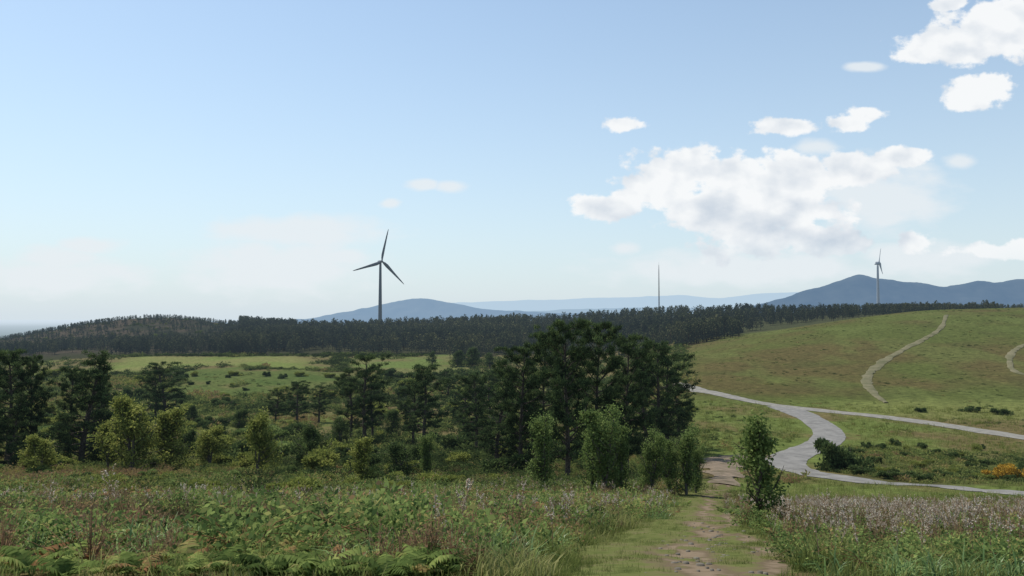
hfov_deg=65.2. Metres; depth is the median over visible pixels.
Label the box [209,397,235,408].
shrub
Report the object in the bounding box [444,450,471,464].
shrub
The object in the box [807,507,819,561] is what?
asphodel
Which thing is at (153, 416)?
shrub
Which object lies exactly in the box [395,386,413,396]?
shrub
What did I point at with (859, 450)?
shrub
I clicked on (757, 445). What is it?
sapling
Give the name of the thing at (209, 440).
broadleaf tree
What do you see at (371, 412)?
pine tree
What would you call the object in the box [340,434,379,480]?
broadleaf tree
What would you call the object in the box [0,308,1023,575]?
ground
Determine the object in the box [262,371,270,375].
shrub
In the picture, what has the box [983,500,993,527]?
asphodel
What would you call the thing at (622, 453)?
young tree
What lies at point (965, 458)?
shrub
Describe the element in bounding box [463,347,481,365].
broadleaf tree
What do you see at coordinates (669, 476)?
young tree
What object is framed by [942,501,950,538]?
asphodel
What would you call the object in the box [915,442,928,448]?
shrub
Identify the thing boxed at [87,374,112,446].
pine tree
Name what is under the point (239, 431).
shrub
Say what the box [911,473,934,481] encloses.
shrub
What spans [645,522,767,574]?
stones
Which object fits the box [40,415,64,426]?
shrub
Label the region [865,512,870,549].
asphodel
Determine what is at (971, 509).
asphodel
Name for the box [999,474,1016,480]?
shrub
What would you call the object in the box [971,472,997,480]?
shrub
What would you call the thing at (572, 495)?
asphodel
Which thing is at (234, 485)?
shrub
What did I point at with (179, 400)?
shrub
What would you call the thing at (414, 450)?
broadleaf tree
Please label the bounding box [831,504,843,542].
asphodel
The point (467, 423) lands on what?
shrub
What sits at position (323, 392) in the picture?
pine tree
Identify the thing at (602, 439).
young tree
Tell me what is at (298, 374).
shrub
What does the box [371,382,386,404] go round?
broadleaf tree
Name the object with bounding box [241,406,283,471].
broadleaf tree
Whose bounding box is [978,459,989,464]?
shrub
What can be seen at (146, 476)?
shrub
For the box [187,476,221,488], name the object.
shrub
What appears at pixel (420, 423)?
shrub
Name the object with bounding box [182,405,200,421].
broadleaf tree
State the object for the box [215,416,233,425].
shrub
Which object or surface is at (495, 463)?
shrub
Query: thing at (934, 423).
dirt road
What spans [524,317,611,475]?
pine tree
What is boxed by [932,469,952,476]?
shrub
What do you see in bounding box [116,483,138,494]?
shrub
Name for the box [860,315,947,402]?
hill track
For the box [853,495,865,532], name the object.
asphodel
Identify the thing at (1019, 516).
asphodel
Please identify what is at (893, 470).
shrub
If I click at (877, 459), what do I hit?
shrub
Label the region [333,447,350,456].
shrub
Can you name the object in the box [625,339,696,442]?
pine tree
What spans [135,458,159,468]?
shrub
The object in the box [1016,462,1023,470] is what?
shrub
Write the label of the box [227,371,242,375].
shrub
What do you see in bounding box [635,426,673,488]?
young tree
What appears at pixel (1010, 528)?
asphodel
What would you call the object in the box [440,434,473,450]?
shrub
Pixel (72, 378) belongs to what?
pine tree
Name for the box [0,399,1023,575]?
grass
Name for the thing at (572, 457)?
shrub
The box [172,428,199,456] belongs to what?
broadleaf tree
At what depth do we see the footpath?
8.81 m
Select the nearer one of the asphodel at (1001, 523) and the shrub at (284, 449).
the asphodel at (1001, 523)
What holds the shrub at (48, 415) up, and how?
on the ground at (838, 354)
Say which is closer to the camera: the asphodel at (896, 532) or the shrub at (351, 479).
the asphodel at (896, 532)
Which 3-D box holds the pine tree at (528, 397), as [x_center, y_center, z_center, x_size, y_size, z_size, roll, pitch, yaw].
[1.859,11.044,62.002,4.557,6.761,3.947,0,-2,-4]
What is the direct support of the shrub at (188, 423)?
on the ground at (838, 354)
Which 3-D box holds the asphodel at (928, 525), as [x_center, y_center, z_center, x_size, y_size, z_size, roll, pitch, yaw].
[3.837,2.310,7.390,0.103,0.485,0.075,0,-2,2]
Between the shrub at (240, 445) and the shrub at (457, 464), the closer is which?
the shrub at (457, 464)
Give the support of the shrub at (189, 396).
on the ground at (838, 354)
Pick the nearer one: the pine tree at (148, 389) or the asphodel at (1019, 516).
the asphodel at (1019, 516)
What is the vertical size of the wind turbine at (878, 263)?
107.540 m
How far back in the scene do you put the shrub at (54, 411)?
173.52 m
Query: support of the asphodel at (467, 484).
on the ground at (838, 354)
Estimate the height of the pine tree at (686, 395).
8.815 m
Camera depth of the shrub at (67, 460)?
67.00 m
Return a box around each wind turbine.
[353,229,403,319]
[874,249,882,304]
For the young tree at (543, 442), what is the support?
on the ground at (838, 354)
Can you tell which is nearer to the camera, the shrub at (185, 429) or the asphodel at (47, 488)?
the asphodel at (47, 488)
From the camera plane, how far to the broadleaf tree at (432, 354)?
335.93 m
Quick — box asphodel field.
[0,472,1023,520]
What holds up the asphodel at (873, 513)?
on the ground at (838, 354)
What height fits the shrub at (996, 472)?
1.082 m
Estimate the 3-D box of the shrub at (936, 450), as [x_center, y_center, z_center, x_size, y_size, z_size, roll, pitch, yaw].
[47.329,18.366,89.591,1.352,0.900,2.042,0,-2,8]
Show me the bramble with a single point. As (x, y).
(367, 509)
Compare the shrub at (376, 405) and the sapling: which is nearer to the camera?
the sapling
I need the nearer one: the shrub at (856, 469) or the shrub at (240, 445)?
the shrub at (856, 469)
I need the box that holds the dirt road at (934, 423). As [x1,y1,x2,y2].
[680,382,1023,439]
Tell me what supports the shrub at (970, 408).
on the ground at (838, 354)
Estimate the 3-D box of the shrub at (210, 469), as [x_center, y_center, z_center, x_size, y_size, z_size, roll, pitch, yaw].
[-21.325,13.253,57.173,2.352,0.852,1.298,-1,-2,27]
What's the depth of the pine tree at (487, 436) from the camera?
76.86 m
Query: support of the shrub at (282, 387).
on the ground at (838, 354)
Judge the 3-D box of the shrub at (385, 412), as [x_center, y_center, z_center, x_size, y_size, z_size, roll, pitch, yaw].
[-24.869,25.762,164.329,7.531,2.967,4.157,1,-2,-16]
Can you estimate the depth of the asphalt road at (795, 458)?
84.88 m
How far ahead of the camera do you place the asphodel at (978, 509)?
9.00 m
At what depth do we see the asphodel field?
20.46 m
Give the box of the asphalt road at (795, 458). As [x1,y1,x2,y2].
[766,406,1023,495]
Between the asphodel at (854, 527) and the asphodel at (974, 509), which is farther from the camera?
the asphodel at (974, 509)
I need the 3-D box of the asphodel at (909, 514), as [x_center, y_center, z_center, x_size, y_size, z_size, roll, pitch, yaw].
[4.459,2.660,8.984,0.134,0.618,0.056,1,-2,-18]
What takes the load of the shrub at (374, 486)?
on the ground at (838, 354)
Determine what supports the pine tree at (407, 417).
on the ground at (838, 354)
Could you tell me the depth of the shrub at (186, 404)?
171.24 m
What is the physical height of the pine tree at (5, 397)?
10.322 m
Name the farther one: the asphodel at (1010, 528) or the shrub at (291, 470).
the shrub at (291, 470)
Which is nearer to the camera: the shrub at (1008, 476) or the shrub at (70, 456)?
the shrub at (1008, 476)
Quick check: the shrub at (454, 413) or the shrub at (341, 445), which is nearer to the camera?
the shrub at (341, 445)
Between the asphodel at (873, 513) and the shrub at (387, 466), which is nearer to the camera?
the asphodel at (873, 513)
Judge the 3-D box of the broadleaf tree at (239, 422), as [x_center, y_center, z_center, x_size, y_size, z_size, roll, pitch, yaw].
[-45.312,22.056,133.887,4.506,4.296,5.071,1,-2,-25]
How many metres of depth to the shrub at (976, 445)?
95.78 m
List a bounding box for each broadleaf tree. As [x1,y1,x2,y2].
[16,433,67,471]
[91,415,131,469]
[98,392,177,470]
[146,404,198,468]
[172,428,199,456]
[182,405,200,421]
[185,422,232,467]
[216,422,232,436]
[228,409,255,428]
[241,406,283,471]
[286,423,339,466]
[326,414,354,442]
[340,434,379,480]
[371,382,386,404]
[378,441,419,474]
[380,409,404,435]
[407,443,430,468]
[423,351,437,363]
[448,350,464,365]
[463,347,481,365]
[483,351,495,367]
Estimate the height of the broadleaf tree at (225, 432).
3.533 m
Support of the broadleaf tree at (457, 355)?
on the ground at (838, 354)
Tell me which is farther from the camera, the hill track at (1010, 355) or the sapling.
the hill track at (1010, 355)
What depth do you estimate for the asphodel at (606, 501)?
12.56 m
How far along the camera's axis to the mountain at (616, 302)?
25441.50 m
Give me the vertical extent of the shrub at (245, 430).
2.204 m
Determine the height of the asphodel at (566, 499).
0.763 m
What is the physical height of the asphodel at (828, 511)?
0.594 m
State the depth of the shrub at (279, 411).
178.99 m
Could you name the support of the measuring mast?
on the ground at (838, 354)
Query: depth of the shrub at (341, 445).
83.47 m
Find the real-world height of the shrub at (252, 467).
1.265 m
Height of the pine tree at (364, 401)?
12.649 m
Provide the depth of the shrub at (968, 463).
78.99 m
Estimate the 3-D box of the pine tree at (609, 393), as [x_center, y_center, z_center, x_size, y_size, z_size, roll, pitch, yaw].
[5.969,7.601,54.399,5.738,11.274,5.459,0,-2,10]
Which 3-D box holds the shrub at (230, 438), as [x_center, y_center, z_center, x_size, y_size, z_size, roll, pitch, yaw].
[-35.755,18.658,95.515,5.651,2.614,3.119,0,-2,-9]
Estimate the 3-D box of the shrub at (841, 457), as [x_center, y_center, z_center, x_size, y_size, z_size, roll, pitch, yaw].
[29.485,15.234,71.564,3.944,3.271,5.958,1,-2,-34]
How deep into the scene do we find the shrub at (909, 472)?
65.90 m
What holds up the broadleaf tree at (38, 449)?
on the ground at (838, 354)
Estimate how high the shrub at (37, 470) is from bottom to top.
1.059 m
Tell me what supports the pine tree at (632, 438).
on the ground at (838, 354)
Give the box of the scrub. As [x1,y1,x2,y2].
[0,307,1023,495]
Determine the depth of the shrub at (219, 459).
71.74 m
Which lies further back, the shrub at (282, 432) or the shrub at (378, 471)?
the shrub at (282, 432)
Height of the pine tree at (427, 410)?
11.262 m
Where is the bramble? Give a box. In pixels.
[0,467,1023,575]
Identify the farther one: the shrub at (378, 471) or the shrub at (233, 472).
the shrub at (378, 471)
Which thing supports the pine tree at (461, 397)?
on the ground at (838, 354)
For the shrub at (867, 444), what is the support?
on the ground at (838, 354)
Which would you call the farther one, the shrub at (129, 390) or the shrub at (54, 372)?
the shrub at (54, 372)
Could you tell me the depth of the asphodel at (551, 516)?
7.46 m
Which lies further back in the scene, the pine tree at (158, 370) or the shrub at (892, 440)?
the pine tree at (158, 370)
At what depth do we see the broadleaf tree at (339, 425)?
102.29 m
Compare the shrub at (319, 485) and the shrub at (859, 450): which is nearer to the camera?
the shrub at (319, 485)
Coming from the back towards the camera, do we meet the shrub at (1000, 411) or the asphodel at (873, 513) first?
the shrub at (1000, 411)
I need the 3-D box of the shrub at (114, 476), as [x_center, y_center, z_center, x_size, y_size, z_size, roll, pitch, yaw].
[-19.641,9.519,38.565,1.629,1.086,2.951,0,-2,5]
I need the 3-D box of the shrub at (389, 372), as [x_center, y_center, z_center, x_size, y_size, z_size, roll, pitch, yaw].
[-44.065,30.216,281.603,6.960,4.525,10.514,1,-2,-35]
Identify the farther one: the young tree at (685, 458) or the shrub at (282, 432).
the shrub at (282, 432)
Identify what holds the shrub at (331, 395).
on the ground at (838, 354)
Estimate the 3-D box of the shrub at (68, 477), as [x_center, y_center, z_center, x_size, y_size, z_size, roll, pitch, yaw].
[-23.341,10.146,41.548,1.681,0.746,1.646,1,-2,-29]
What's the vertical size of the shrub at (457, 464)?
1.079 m
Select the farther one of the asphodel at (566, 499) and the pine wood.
the pine wood
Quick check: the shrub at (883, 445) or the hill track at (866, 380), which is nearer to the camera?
the shrub at (883, 445)
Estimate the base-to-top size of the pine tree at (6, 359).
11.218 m
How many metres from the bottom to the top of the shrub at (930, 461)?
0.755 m
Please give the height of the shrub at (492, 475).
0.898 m
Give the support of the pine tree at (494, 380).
on the ground at (838, 354)
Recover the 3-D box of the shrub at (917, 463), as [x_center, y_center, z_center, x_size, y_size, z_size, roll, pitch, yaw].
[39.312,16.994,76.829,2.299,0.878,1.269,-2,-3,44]
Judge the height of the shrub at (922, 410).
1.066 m
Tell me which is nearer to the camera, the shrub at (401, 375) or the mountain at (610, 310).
the shrub at (401, 375)
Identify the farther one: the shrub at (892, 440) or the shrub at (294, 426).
the shrub at (294, 426)
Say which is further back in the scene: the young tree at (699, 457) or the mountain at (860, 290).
the mountain at (860, 290)
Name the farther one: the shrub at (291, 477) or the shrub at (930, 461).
the shrub at (930, 461)
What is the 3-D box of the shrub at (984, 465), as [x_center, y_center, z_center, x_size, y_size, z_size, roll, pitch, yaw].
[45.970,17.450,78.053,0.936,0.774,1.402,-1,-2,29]
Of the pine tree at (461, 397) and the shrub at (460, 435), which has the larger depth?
the pine tree at (461, 397)
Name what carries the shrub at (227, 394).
on the ground at (838, 354)
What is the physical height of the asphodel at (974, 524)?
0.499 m
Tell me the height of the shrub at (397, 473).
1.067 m
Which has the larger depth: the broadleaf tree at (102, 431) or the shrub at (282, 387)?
the shrub at (282, 387)
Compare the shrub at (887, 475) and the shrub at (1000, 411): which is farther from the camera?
the shrub at (1000, 411)
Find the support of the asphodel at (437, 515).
on the ground at (838, 354)
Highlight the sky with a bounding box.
[0,0,1023,319]
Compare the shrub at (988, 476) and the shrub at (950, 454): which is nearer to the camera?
the shrub at (988, 476)
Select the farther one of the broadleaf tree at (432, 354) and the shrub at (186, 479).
the broadleaf tree at (432, 354)
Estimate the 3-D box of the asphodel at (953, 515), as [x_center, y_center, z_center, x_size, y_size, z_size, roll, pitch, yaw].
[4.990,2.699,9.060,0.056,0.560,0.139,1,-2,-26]
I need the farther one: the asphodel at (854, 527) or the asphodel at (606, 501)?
the asphodel at (606, 501)
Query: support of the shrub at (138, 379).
on the ground at (838, 354)
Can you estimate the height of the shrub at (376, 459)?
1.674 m
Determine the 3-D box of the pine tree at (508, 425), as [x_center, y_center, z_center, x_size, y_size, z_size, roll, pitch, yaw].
[0.582,9.135,60.175,5.469,10.137,5.749,1,-2,-34]
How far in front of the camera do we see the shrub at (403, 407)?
174.29 m
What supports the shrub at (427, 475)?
on the ground at (838, 354)
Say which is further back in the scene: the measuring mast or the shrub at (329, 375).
the measuring mast
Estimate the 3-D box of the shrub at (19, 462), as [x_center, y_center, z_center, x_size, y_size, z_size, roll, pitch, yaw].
[-35.911,13.340,60.082,2.253,1.944,4.082,-1,-2,23]
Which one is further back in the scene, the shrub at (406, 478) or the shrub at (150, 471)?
the shrub at (150, 471)
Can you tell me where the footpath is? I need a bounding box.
[567,481,800,575]
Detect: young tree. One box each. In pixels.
[416,429,437,471]
[523,408,557,487]
[574,399,627,491]
[579,415,605,490]
[608,417,632,490]
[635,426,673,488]
[660,438,681,491]
[672,421,701,494]
[690,441,707,493]
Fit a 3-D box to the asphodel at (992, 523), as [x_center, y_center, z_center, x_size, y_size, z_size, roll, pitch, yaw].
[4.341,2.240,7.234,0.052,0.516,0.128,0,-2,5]
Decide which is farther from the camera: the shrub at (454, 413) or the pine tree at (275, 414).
the shrub at (454, 413)
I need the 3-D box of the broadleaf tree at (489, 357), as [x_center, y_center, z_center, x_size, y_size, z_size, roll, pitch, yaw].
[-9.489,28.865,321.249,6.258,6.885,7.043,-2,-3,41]
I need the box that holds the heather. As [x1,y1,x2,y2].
[0,465,1023,574]
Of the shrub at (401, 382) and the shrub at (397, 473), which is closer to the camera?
the shrub at (397, 473)
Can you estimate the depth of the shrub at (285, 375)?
271.49 m
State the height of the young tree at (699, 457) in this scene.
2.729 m
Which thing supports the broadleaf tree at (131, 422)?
on the ground at (838, 354)
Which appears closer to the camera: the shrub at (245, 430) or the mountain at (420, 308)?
the shrub at (245, 430)
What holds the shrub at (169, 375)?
on the ground at (838, 354)
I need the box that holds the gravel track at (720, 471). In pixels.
[701,454,770,485]
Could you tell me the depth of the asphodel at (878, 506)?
10.27 m
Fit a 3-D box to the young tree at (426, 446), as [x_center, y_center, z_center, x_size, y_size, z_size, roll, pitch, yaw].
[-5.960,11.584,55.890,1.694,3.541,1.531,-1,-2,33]
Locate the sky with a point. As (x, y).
(216, 159)
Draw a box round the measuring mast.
[658,270,659,307]
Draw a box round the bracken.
[0,460,1023,575]
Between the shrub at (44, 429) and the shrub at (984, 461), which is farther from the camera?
the shrub at (44, 429)
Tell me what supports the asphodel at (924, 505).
on the ground at (838, 354)
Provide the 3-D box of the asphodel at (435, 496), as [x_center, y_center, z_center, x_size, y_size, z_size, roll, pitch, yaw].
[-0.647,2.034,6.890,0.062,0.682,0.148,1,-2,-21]
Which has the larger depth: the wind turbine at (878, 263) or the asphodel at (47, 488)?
the wind turbine at (878, 263)
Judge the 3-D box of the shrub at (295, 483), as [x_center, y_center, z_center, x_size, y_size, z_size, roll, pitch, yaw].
[-9.340,8.313,32.723,2.891,1.194,1.596,1,-2,-35]
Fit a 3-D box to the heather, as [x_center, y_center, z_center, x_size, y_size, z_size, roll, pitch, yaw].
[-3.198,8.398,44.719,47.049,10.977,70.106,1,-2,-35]
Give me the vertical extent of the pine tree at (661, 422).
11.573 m
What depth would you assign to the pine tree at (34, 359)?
75.90 m
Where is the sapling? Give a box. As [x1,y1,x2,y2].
[724,409,790,520]
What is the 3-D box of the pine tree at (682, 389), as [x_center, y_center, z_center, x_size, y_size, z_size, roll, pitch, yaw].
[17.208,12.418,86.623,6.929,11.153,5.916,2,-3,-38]
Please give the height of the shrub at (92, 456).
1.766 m
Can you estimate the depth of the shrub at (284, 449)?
84.14 m
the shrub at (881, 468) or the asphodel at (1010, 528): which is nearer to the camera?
the asphodel at (1010, 528)
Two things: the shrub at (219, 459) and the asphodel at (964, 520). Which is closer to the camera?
the asphodel at (964, 520)
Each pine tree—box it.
[0,346,58,462]
[0,350,29,430]
[0,392,40,466]
[8,354,57,451]
[33,347,119,462]
[51,365,91,451]
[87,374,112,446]
[134,361,190,411]
[138,369,167,414]
[263,389,289,419]
[280,380,320,422]
[308,384,333,421]
[333,368,369,436]
[342,353,393,436]
[358,377,390,436]
[392,379,429,442]
[399,362,453,436]
[437,369,458,394]
[449,370,495,450]
[449,377,477,424]
[464,364,518,457]
[476,369,501,408]
[492,344,553,470]
[507,388,561,466]
[512,329,575,466]
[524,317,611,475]
[560,318,641,449]
[595,331,659,467]
[598,385,648,466]
[621,346,680,454]
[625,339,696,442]
[650,353,700,449]
[659,374,698,446]
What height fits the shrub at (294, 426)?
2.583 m
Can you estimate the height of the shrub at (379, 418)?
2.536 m
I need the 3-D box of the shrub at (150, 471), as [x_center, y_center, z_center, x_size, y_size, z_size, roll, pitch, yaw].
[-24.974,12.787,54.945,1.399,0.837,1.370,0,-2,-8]
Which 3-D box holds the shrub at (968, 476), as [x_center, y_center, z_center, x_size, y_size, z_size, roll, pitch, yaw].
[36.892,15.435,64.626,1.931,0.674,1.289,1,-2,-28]
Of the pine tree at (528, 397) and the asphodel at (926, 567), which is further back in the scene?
the pine tree at (528, 397)
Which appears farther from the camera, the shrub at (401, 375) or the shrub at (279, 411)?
the shrub at (401, 375)
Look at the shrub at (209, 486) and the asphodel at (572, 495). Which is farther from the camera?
the shrub at (209, 486)
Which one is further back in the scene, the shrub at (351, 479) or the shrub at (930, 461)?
the shrub at (930, 461)
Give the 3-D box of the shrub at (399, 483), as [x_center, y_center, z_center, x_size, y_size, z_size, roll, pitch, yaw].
[-5.219,9.151,36.675,2.569,1.032,1.418,0,-2,-5]
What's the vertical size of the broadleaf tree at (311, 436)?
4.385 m
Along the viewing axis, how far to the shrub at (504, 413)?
144.79 m
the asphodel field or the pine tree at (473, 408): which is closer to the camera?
the asphodel field
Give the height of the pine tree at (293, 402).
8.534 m
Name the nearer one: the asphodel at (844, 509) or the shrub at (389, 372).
the asphodel at (844, 509)
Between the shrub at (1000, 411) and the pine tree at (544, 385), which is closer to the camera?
the pine tree at (544, 385)
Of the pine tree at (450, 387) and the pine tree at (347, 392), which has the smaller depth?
the pine tree at (347, 392)
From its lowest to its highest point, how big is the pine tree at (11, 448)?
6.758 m
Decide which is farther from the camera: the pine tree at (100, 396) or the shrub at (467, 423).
the shrub at (467, 423)
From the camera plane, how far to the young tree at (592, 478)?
37.34 m
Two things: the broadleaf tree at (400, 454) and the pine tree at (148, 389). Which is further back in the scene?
the pine tree at (148, 389)
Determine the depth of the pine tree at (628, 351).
62.18 m
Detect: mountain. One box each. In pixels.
[211,307,724,323]
[285,298,614,323]
[455,292,797,310]
[753,274,1023,312]
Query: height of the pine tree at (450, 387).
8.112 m
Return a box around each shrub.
[17,452,59,470]
[22,465,53,474]
[26,453,63,468]
[29,405,63,414]
[39,367,65,377]
[39,413,53,421]
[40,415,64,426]
[40,426,50,432]
[53,476,80,480]
[59,453,79,466]
[61,453,79,461]
[86,453,109,464]
[90,471,127,486]
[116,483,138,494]
[122,388,151,397]
[123,374,161,383]
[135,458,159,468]
[138,468,157,476]
[138,474,162,480]
[145,415,156,421]
[159,402,193,415]
[163,371,184,379]
[163,478,189,485]
[165,391,197,400]
[170,398,184,403]
[181,420,194,426]
[181,426,199,434]
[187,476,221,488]
[190,370,198,375]
[192,484,222,490]
[194,416,217,429]
[200,467,218,474]
[207,483,240,494]
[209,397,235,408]
[211,453,235,464]
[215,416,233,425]
[216,469,240,479]
[218,392,231,397]
[219,440,257,454]
[221,434,236,445]
[225,448,270,468]
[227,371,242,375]
[230,428,244,436]
[243,424,277,433]
[250,462,267,471]
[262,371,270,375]
[265,474,317,495]
[267,400,293,413]
[267,440,306,454]
[268,385,289,393]
[269,426,289,439]
[273,466,298,476]
[277,373,287,378]
[280,422,303,434]
[285,475,315,481]
[290,480,323,490]
[294,371,308,376]
[299,446,340,471]
[316,438,354,455]
[318,388,340,398]
[323,373,338,377]
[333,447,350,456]
[336,475,362,484]
[339,454,381,466]
[344,401,387,415]
[358,485,384,492]
[366,413,386,424]
[370,466,384,477]
[373,477,411,490]
[375,407,404,418]
[376,368,396,376]
[383,460,421,472]
[383,471,405,478]
[388,476,416,482]
[392,378,418,387]
[394,373,404,378]
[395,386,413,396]
[397,402,420,413]
[407,422,422,432]
[414,470,456,485]
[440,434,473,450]
[441,400,466,410]
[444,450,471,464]
[450,408,467,418]
[452,462,475,469]
[456,432,474,438]
[460,421,478,432]
[474,411,509,422]
[476,453,532,473]
[485,473,501,478]
[563,443,586,463]
[812,437,877,471]
[845,447,864,453]
[848,464,876,475]
[861,442,872,448]
[869,457,882,463]
[873,443,886,448]
[874,466,890,472]
[877,470,907,480]
[887,468,899,472]
[889,438,901,445]
[902,471,915,477]
[909,460,929,467]
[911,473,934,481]
[913,407,926,412]
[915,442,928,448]
[923,459,936,464]
[927,449,940,453]
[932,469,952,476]
[943,452,958,457]
[957,475,977,481]
[958,406,981,411]
[960,456,976,462]
[964,461,976,467]
[971,443,982,450]
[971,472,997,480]
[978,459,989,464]
[978,463,988,468]
[981,469,1006,478]
[989,408,1013,415]
[993,463,1023,477]
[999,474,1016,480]
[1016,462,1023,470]
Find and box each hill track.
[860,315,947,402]
[1005,344,1023,374]
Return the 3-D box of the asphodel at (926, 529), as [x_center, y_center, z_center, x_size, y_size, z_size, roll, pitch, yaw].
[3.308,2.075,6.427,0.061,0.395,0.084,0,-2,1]
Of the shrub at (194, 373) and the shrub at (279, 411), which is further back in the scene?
the shrub at (194, 373)
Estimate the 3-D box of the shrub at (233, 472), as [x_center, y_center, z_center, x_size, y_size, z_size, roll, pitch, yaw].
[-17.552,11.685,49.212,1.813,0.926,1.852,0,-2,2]
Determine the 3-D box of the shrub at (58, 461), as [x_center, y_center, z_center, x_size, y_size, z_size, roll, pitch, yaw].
[-36.108,13.641,61.039,2.490,1.703,3.762,0,-2,12]
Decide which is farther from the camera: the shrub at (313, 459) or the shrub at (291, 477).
the shrub at (313, 459)
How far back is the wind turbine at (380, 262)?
999.10 m
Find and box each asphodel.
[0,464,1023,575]
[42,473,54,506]
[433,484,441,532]
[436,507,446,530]
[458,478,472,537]
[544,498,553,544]
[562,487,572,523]
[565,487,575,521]
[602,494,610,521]
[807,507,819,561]
[823,499,831,534]
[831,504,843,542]
[839,498,848,533]
[851,522,860,572]
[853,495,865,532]
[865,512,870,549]
[870,501,880,530]
[873,496,884,519]
[892,519,905,554]
[905,502,914,533]
[917,497,927,530]
[918,521,927,568]
[922,512,932,548]
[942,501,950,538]
[948,502,958,525]
[961,498,979,548]
[963,516,970,539]
[967,498,972,531]
[972,507,978,540]
[974,494,981,536]
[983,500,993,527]
[990,507,996,551]
[994,512,1009,550]
[1002,521,1015,558]
[1017,499,1022,536]
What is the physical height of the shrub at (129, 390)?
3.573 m
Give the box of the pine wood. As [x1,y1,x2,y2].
[0,299,1023,359]
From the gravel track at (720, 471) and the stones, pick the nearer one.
the stones
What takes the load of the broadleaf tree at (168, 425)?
on the ground at (838, 354)
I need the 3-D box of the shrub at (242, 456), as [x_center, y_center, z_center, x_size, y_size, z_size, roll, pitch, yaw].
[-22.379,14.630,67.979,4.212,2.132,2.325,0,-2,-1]
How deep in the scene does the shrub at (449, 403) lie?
184.52 m
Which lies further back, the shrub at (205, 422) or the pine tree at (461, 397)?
the shrub at (205, 422)
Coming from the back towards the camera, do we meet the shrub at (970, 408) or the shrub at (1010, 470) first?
the shrub at (970, 408)
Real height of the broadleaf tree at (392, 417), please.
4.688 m
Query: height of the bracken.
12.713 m

